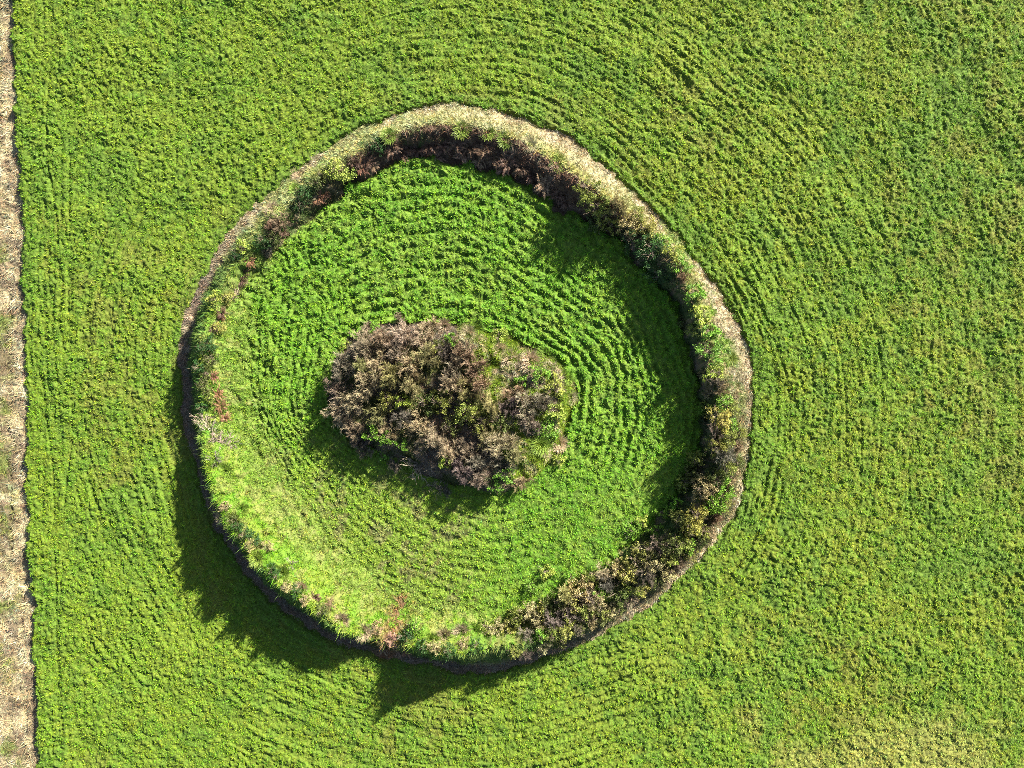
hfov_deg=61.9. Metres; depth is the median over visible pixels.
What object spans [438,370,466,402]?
bare shrub
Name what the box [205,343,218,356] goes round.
leafy shrub
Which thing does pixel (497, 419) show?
leafy shrub
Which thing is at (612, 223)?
leafy shrub
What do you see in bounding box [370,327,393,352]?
bare shrub
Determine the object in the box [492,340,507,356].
grass tussock
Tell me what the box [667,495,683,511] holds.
bramble bush
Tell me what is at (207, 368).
leafy shrub
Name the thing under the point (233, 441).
dead branch heap
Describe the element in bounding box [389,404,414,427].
bare shrub
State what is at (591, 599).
bare shrub
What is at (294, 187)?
grass tussock
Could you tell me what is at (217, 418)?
bramble bush
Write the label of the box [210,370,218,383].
bracken clump
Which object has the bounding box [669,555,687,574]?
bare shrub
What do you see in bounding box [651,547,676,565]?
leafy shrub
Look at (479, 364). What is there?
bare shrub
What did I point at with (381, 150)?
leafy shrub
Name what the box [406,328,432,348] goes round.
bare shrub
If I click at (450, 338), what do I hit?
bramble bush
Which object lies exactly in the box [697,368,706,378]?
leafy shrub
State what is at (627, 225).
leafy shrub
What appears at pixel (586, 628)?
leafy shrub
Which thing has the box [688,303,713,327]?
bramble bush
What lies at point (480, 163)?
bracken clump
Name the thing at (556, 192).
bracken clump
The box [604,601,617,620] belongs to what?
leafy shrub
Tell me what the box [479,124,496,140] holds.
grass tussock
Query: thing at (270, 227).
bare shrub
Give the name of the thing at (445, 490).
bare shrub
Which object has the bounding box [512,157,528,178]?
bracken clump
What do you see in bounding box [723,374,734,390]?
leafy shrub
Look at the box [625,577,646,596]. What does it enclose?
leafy shrub
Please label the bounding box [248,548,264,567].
grass tussock
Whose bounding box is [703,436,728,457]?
leafy shrub
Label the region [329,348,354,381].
bare shrub
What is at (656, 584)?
leafy shrub
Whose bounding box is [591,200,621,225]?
leafy shrub
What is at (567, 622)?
bramble bush
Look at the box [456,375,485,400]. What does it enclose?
bare shrub
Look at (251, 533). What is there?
leafy shrub
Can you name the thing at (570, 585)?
leafy shrub
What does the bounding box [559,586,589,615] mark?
leafy shrub
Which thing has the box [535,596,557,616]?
leafy shrub
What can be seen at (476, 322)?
grass tussock
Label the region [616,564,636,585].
leafy shrub
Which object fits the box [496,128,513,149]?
grass tussock
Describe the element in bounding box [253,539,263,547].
leafy shrub
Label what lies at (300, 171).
grass tussock
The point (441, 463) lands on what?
bramble bush
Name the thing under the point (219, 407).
bracken clump
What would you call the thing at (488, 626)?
leafy shrub
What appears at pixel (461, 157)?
bracken clump
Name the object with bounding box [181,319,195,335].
grass tussock
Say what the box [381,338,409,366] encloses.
bare shrub
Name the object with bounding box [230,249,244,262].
leafy shrub
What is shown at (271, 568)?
leafy shrub
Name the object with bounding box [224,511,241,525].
leafy shrub
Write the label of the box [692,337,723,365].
bramble bush
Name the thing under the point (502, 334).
bramble bush
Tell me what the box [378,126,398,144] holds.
grass tussock
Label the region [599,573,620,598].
bare shrub
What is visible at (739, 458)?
leafy shrub
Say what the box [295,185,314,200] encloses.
leafy shrub
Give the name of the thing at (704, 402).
leafy shrub
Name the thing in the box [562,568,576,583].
bramble bush
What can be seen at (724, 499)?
bramble bush
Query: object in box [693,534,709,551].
leafy shrub
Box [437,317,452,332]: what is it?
grass tussock
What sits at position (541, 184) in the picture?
bracken clump
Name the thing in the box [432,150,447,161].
bracken clump
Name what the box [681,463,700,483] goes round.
leafy shrub
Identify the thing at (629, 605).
grass tussock
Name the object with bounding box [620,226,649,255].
leafy shrub
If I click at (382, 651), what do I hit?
bracken clump
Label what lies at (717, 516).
bare shrub
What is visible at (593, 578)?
leafy shrub
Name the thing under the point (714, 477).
leafy shrub
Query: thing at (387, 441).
bramble bush
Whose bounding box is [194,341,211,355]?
leafy shrub
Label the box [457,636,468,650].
leafy shrub
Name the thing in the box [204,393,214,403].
bramble bush
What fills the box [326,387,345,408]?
dead branch heap
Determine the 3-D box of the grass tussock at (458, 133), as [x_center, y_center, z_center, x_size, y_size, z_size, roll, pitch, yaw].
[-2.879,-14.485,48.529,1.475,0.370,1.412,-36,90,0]
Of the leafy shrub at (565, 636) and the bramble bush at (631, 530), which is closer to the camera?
the leafy shrub at (565, 636)
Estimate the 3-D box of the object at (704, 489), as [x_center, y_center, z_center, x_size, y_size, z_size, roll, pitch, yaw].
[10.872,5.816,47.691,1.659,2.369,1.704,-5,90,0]
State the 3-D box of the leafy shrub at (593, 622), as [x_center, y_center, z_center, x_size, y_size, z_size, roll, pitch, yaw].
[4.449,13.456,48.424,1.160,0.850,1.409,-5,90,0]
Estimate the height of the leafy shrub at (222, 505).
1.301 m
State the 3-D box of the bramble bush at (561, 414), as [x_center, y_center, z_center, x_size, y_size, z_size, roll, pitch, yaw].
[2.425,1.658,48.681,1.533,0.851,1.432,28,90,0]
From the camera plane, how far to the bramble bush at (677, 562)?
48.42 m
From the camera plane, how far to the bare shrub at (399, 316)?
49.28 m
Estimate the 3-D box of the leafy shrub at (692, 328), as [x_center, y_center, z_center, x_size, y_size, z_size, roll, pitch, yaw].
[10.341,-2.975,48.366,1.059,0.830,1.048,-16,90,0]
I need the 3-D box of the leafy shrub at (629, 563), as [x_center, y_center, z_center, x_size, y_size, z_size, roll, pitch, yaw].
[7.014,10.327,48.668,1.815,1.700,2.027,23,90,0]
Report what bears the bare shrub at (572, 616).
on the earth bank
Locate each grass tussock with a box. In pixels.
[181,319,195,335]
[182,307,199,323]
[213,512,223,525]
[216,461,234,479]
[222,509,240,533]
[234,500,248,514]
[247,215,264,227]
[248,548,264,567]
[261,199,278,216]
[272,564,291,581]
[287,180,299,195]
[290,168,303,179]
[295,581,309,590]
[310,150,323,166]
[334,611,350,627]
[354,622,373,641]
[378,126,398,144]
[398,463,414,479]
[419,631,441,644]
[435,624,452,641]
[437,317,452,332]
[451,118,471,139]
[451,623,471,636]
[457,324,477,343]
[464,620,485,636]
[466,317,486,333]
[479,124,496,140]
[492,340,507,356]
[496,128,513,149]
[501,347,520,369]
[518,348,542,372]
[519,135,538,151]
[527,431,552,457]
[537,346,555,360]
[548,151,567,174]
[551,434,569,453]
[561,367,573,385]
[569,388,578,405]
[623,595,637,610]
[728,350,738,365]
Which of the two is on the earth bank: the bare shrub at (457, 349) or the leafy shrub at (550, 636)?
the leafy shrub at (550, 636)
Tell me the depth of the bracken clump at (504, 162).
49.19 m
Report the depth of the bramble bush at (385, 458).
49.62 m
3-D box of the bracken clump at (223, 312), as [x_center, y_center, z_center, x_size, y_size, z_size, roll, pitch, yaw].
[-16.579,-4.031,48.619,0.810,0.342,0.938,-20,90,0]
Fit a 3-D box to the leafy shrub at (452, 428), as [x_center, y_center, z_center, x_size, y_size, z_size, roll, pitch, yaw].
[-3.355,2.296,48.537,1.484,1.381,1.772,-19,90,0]
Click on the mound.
(571, 418)
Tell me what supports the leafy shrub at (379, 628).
on the earth bank
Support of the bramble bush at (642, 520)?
on the enclosure ground at (440, 172)
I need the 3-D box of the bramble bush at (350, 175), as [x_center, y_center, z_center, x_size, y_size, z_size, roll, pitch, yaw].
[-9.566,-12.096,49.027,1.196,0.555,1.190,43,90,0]
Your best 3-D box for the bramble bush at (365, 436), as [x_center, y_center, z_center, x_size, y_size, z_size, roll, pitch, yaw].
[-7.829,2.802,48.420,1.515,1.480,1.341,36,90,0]
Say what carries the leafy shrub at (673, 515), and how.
on the earth bank
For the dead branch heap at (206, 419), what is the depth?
48.66 m
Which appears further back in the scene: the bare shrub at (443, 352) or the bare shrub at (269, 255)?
the bare shrub at (269, 255)
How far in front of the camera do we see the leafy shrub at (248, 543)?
47.23 m
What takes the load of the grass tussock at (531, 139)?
on the earth bank
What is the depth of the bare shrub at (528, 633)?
48.26 m
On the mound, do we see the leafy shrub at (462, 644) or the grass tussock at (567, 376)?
the grass tussock at (567, 376)
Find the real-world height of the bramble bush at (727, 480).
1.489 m
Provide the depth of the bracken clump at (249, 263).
48.92 m
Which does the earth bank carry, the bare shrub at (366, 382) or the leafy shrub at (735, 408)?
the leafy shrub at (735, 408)
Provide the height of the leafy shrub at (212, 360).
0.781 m
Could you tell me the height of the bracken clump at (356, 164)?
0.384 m
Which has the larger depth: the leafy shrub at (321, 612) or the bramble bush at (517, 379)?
the bramble bush at (517, 379)
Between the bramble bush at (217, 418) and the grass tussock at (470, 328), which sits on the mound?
the grass tussock at (470, 328)
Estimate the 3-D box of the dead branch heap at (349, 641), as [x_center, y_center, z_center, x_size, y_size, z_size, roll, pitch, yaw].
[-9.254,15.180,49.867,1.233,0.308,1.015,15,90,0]
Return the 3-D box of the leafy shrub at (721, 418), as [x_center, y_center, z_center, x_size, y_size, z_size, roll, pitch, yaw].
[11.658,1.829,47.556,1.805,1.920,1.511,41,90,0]
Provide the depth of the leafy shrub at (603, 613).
48.48 m
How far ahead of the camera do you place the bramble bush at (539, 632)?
48.01 m
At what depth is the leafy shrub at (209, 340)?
48.24 m
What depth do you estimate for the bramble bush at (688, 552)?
48.42 m
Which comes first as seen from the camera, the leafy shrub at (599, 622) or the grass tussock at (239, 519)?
the grass tussock at (239, 519)
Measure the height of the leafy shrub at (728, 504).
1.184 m
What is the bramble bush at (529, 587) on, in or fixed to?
on the enclosure ground at (440, 172)
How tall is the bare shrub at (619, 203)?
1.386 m
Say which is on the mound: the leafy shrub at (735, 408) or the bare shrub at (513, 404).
the bare shrub at (513, 404)
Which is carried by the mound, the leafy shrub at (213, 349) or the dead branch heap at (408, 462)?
the dead branch heap at (408, 462)
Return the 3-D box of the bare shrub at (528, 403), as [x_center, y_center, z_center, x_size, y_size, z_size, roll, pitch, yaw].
[0.880,1.193,48.390,1.991,1.549,2.175,27,90,0]
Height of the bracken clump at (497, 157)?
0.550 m
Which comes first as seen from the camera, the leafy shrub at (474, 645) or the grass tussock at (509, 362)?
the leafy shrub at (474, 645)
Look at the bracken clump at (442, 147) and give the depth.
49.40 m
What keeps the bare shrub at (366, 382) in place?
on the mound
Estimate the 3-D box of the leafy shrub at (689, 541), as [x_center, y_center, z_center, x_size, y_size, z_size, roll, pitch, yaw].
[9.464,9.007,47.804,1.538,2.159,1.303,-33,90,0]
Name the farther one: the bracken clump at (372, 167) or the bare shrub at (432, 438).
the bracken clump at (372, 167)
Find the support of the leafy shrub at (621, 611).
on the earth bank
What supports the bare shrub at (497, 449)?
on the mound
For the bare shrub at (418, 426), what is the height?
1.997 m
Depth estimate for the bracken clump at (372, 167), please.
49.41 m
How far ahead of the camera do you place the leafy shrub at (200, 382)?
48.21 m
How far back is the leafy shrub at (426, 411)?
48.51 m
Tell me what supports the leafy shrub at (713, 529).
on the earth bank
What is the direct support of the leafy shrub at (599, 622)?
on the earth bank
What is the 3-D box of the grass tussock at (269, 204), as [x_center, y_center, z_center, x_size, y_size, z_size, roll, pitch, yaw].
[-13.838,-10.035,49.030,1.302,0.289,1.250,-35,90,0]
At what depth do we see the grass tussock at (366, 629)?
48.36 m
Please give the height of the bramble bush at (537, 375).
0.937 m
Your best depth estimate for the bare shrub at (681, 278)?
47.73 m
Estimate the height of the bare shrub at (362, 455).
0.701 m
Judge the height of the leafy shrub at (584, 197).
1.407 m
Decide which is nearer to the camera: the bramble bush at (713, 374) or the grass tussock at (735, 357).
the bramble bush at (713, 374)
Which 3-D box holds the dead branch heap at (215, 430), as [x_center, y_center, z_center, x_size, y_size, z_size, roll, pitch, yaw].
[-17.250,2.834,48.468,1.630,0.617,1.961,12,90,0]
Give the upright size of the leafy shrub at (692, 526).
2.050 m
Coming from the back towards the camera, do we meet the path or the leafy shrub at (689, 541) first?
the path
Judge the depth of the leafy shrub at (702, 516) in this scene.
47.83 m
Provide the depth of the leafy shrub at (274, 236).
48.91 m
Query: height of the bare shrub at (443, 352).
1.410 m
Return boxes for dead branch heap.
[189,413,214,431]
[196,417,219,445]
[205,451,221,466]
[208,429,231,450]
[221,429,241,449]
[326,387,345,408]
[345,637,358,648]
[400,451,434,485]
[426,481,441,497]
[507,353,525,367]
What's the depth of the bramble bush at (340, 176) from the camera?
48.63 m
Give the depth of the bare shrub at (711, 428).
47.79 m
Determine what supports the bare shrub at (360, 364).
on the mound
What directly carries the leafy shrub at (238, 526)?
on the earth bank
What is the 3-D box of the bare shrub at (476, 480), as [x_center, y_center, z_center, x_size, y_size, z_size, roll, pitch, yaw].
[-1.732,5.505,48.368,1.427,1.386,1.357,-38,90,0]
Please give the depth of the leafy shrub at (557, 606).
49.14 m
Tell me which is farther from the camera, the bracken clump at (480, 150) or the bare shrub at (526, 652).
the bracken clump at (480, 150)
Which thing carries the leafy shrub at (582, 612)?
on the earth bank
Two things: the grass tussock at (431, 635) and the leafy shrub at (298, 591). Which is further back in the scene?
the grass tussock at (431, 635)
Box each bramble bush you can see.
[203,290,221,305]
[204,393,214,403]
[207,414,218,421]
[235,238,253,258]
[323,156,349,181]
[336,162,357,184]
[338,337,351,352]
[361,420,385,442]
[368,319,382,332]
[376,451,389,461]
[379,430,396,445]
[394,393,411,410]
[394,437,407,452]
[406,615,425,634]
[438,451,452,468]
[443,332,458,348]
[484,478,503,493]
[490,327,507,342]
[493,467,515,484]
[513,374,527,387]
[522,580,538,596]
[528,362,552,386]
[533,415,560,439]
[534,627,548,643]
[538,563,555,581]
[542,371,564,397]
[542,402,566,422]
[552,454,566,466]
[561,614,575,628]
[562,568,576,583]
[589,585,605,599]
[621,519,643,540]
[622,583,639,600]
[633,513,647,529]
[644,523,663,539]
[650,232,670,252]
[653,505,670,518]
[662,242,685,263]
[665,555,679,566]
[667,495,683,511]
[670,257,693,274]
[680,537,695,555]
[682,283,707,305]
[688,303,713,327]
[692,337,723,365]
[698,322,721,342]
[701,361,723,382]
[703,493,727,515]
[711,476,731,496]
[712,420,728,433]
[714,393,733,412]
[715,488,732,506]
[722,484,738,498]
[728,418,738,431]
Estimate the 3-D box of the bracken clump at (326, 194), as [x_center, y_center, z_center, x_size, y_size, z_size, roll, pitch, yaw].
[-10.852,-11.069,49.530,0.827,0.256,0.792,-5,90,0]
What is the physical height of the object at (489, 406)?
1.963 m
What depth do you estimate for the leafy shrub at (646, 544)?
48.81 m
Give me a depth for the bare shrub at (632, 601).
48.69 m
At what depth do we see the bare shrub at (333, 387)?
48.78 m
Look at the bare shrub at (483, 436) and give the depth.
48.39 m
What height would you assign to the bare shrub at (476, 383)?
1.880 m
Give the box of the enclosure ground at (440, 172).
[240,152,705,627]
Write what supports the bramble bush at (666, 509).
on the earth bank
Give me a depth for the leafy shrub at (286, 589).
47.40 m
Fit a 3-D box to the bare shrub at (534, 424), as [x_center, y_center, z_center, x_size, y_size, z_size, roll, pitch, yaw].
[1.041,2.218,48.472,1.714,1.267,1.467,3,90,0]
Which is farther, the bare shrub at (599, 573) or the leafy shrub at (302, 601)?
the bare shrub at (599, 573)
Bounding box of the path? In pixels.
[0,0,39,767]
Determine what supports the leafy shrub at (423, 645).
on the earth bank
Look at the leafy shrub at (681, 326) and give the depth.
49.52 m
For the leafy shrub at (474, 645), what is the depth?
47.42 m
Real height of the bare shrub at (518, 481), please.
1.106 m
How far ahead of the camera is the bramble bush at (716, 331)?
47.94 m
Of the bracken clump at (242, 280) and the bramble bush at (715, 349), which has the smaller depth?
the bramble bush at (715, 349)
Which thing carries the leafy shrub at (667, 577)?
on the earth bank
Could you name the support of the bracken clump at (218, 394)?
on the earth bank
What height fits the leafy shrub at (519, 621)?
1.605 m
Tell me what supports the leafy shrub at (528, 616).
on the earth bank
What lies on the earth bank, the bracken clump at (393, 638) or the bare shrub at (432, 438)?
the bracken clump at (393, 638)
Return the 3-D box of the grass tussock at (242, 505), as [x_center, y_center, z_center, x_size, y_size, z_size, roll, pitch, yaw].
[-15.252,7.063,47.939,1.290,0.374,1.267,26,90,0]
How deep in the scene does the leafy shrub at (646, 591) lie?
48.96 m
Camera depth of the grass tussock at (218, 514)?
47.82 m
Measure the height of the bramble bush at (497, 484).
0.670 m
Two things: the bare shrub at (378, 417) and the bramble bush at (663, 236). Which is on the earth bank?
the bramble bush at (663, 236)
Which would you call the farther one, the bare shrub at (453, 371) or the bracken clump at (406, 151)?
the bracken clump at (406, 151)
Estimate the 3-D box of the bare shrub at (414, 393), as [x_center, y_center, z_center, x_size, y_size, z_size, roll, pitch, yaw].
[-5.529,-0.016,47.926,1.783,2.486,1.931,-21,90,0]
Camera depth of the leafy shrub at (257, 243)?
48.66 m
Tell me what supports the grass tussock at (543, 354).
on the mound
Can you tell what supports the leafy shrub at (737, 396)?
on the earth bank
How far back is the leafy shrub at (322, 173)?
48.88 m
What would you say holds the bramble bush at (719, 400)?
on the earth bank
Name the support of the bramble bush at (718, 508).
on the earth bank
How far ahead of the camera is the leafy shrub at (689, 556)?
49.06 m
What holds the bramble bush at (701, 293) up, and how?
on the earth bank
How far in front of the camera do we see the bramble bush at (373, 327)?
49.42 m
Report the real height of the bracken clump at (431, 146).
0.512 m
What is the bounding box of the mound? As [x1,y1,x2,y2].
[329,321,578,491]
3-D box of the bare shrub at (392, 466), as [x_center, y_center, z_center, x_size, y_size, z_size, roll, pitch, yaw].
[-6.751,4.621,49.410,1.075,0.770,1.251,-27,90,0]
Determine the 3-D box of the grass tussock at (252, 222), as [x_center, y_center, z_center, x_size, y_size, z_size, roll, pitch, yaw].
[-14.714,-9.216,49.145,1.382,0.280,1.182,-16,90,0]
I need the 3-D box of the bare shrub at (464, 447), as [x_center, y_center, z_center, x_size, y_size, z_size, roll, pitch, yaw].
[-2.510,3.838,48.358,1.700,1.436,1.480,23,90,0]
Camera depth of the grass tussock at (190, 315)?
49.85 m
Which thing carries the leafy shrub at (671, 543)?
on the earth bank
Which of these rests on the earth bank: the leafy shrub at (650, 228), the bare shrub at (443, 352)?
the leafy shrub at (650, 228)
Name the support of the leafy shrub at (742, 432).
on the earth bank
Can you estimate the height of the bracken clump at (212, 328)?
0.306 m
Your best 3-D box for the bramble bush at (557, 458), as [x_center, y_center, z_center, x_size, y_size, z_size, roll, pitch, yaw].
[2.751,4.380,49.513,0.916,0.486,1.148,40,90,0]
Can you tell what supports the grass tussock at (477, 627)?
on the earth bank
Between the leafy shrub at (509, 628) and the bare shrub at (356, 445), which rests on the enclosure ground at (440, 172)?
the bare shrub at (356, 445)
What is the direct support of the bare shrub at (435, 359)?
on the mound
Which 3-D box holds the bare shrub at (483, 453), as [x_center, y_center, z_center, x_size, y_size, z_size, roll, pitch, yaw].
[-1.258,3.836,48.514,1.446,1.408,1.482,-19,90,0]
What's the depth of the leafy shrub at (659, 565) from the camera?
48.01 m
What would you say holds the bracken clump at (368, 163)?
on the earth bank
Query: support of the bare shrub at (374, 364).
on the mound
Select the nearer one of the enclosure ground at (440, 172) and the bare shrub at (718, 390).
the bare shrub at (718, 390)
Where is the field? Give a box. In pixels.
[11,0,1023,767]
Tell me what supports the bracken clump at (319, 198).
on the earth bank
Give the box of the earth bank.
[178,102,752,672]
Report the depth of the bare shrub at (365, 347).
48.38 m
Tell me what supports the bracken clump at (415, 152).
on the earth bank
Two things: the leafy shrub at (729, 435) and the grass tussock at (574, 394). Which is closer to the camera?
the leafy shrub at (729, 435)
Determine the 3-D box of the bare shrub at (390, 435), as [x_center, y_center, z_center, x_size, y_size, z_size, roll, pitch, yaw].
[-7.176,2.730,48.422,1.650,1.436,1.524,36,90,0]
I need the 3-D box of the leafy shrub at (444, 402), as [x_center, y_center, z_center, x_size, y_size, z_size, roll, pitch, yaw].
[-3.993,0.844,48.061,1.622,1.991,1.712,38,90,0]
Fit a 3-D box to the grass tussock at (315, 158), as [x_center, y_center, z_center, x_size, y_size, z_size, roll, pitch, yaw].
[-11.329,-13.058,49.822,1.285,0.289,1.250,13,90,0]
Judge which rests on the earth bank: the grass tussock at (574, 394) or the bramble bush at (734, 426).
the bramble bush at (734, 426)
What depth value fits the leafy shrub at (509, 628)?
49.25 m
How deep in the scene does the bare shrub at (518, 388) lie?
48.48 m
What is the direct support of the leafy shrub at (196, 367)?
on the earth bank
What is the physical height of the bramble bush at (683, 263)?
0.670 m
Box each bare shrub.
[259,240,273,254]
[263,251,273,260]
[265,220,280,235]
[268,207,292,237]
[321,397,352,434]
[322,594,335,611]
[324,375,354,401]
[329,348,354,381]
[337,387,368,416]
[339,415,363,442]
[348,320,385,362]
[348,435,368,452]
[352,356,375,379]
[353,370,381,403]
[357,348,387,380]
[358,446,375,458]
[363,404,391,428]
[364,320,372,330]
[369,363,403,390]
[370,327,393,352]
[377,416,398,444]
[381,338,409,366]
[383,319,419,350]
[387,454,402,475]
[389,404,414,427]
[393,312,404,322]
[393,348,424,384]
[395,407,433,441]
[398,369,429,401]
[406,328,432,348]
[408,342,443,369]
[417,316,440,337]
[423,423,450,455]
[429,338,454,362]
[436,435,462,465]
[436,481,450,498]
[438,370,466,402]
[440,352,464,383]
[447,332,477,366]
[449,457,473,484]
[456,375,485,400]
[456,438,480,461]
[457,347,489,380]
[461,373,493,401]
[465,452,497,478]
[469,469,491,490]
[474,420,501,449]
[481,444,502,462]
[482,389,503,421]
[484,432,518,456]
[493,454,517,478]
[497,397,520,417]
[499,385,527,402]
[501,440,529,468]
[511,473,533,492]
[515,390,546,426]
[517,412,543,434]
[517,626,534,643]
[520,648,534,661]
[531,391,552,411]
[543,609,565,631]
[555,603,579,627]
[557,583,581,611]
[566,614,584,636]
[579,588,598,613]
[589,559,614,582]
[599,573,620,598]
[607,191,629,217]
[622,589,638,608]
[632,561,655,586]
[645,534,671,555]
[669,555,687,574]
[675,268,691,285]
[701,388,711,399]
[706,369,727,390]
[708,418,727,446]
[711,512,726,524]
[713,380,730,396]
[714,443,737,472]
[733,437,745,454]
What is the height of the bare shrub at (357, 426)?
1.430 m
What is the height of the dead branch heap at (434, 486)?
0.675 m
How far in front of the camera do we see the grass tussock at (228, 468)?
48.27 m
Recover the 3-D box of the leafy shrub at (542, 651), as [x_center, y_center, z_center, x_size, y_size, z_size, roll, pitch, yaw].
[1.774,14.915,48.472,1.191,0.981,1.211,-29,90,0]
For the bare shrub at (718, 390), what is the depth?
47.87 m
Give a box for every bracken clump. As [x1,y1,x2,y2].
[208,324,217,334]
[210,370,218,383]
[210,396,229,415]
[212,384,226,400]
[215,306,228,319]
[219,411,232,422]
[239,276,248,289]
[242,268,249,276]
[243,256,255,268]
[309,188,326,207]
[311,591,321,600]
[323,191,330,199]
[345,153,362,170]
[358,151,375,173]
[358,162,368,176]
[369,161,379,174]
[377,645,389,655]
[382,144,402,161]
[384,631,398,648]
[396,145,414,163]
[410,146,424,157]
[417,142,440,156]
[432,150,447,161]
[435,139,453,156]
[444,141,466,155]
[452,152,472,163]
[460,140,477,157]
[470,158,485,170]
[471,141,492,162]
[480,148,505,170]
[495,166,509,175]
[496,150,519,177]
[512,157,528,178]
[519,166,536,185]
[534,174,550,199]
[545,184,562,204]
[555,195,578,209]
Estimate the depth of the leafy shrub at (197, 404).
48.70 m
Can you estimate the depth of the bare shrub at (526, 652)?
48.28 m
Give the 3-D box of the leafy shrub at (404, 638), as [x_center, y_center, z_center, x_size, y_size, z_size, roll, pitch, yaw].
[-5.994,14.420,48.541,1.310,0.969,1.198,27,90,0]
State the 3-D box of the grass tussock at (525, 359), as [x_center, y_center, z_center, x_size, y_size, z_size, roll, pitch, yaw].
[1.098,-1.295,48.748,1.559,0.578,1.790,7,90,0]
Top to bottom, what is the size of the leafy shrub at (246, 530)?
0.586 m
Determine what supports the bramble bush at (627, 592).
on the earth bank
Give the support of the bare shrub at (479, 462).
on the mound
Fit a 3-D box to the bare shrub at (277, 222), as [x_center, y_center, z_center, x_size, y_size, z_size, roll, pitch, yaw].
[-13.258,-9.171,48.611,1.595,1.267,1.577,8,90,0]
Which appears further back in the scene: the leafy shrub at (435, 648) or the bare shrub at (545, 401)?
the bare shrub at (545, 401)
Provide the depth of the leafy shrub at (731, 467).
47.94 m
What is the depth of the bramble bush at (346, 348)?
49.66 m
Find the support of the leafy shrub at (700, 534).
on the earth bank
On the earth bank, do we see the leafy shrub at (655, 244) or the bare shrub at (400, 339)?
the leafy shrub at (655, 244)
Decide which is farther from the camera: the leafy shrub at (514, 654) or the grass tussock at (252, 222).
the grass tussock at (252, 222)
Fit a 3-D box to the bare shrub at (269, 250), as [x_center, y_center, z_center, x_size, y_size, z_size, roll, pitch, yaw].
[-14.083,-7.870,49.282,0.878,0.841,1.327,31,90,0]
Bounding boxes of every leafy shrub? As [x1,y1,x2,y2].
[191,358,207,375]
[193,399,210,414]
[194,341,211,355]
[196,376,212,394]
[198,363,214,379]
[202,350,219,366]
[203,330,216,350]
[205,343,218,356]
[213,321,226,333]
[217,501,231,511]
[221,290,235,306]
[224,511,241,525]
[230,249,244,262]
[231,521,243,531]
[237,526,251,541]
[244,538,256,551]
[248,530,260,545]
[251,231,271,250]
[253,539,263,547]
[261,540,273,552]
[265,228,281,247]
[265,560,277,573]
[269,568,282,580]
[280,580,291,592]
[290,581,301,600]
[292,194,307,213]
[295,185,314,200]
[299,593,311,607]
[306,174,327,190]
[313,166,329,183]
[314,602,329,618]
[368,137,385,156]
[371,618,383,635]
[376,389,401,414]
[395,624,416,647]
[414,390,437,420]
[414,636,430,653]
[424,388,453,414]
[426,639,444,655]
[440,641,457,661]
[441,413,464,438]
[451,395,477,423]
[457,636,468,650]
[463,403,494,434]
[467,636,485,652]
[478,618,499,636]
[483,616,507,638]
[486,412,510,432]
[500,616,518,635]
[507,605,527,627]
[507,645,523,659]
[515,601,540,622]
[528,600,547,628]
[530,612,549,633]
[534,642,552,657]
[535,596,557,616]
[542,625,559,642]
[546,589,569,613]
[551,637,568,652]
[557,624,575,644]
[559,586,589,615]
[567,574,595,606]
[572,174,604,208]
[574,601,598,623]
[575,620,587,636]
[576,569,599,592]
[581,611,597,632]
[584,189,613,221]
[584,214,608,234]
[586,591,608,613]
[589,608,608,626]
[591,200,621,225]
[597,602,610,625]
[600,215,620,235]
[604,558,627,580]
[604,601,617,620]
[607,582,628,608]
[611,598,626,615]
[616,212,638,239]
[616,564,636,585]
[619,548,648,579]
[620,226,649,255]
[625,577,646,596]
[630,206,645,222]
[633,214,657,238]
[633,539,656,563]
[634,232,671,269]
[638,582,650,598]
[640,546,666,574]
[641,260,672,286]
[647,576,662,590]
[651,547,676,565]
[653,528,684,558]
[658,566,679,582]
[669,504,691,526]
[670,533,693,553]
[674,474,692,494]
[677,314,685,329]
[679,515,702,540]
[680,546,699,562]
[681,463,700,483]
[681,502,708,529]
[685,324,697,338]
[685,450,706,469]
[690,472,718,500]
[693,521,712,538]
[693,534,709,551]
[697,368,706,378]
[699,399,713,414]
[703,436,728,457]
[703,523,717,541]
[704,405,733,433]
[704,466,731,489]
[714,424,739,449]
[715,459,737,476]
[717,496,735,512]
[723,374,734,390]
[725,468,740,486]
[726,400,739,415]
[730,452,744,467]
[732,423,747,438]
[733,387,743,403]
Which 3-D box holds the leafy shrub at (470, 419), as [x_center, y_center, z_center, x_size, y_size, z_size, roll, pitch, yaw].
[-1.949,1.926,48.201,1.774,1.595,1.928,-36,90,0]
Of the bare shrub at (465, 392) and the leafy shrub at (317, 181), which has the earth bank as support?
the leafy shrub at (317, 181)
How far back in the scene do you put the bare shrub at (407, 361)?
48.19 m
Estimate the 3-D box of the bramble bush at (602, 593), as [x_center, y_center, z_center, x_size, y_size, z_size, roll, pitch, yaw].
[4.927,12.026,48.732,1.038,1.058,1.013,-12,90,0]
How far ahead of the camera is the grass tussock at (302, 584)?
47.81 m
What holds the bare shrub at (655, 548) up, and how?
on the earth bank
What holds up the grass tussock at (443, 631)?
on the earth bank

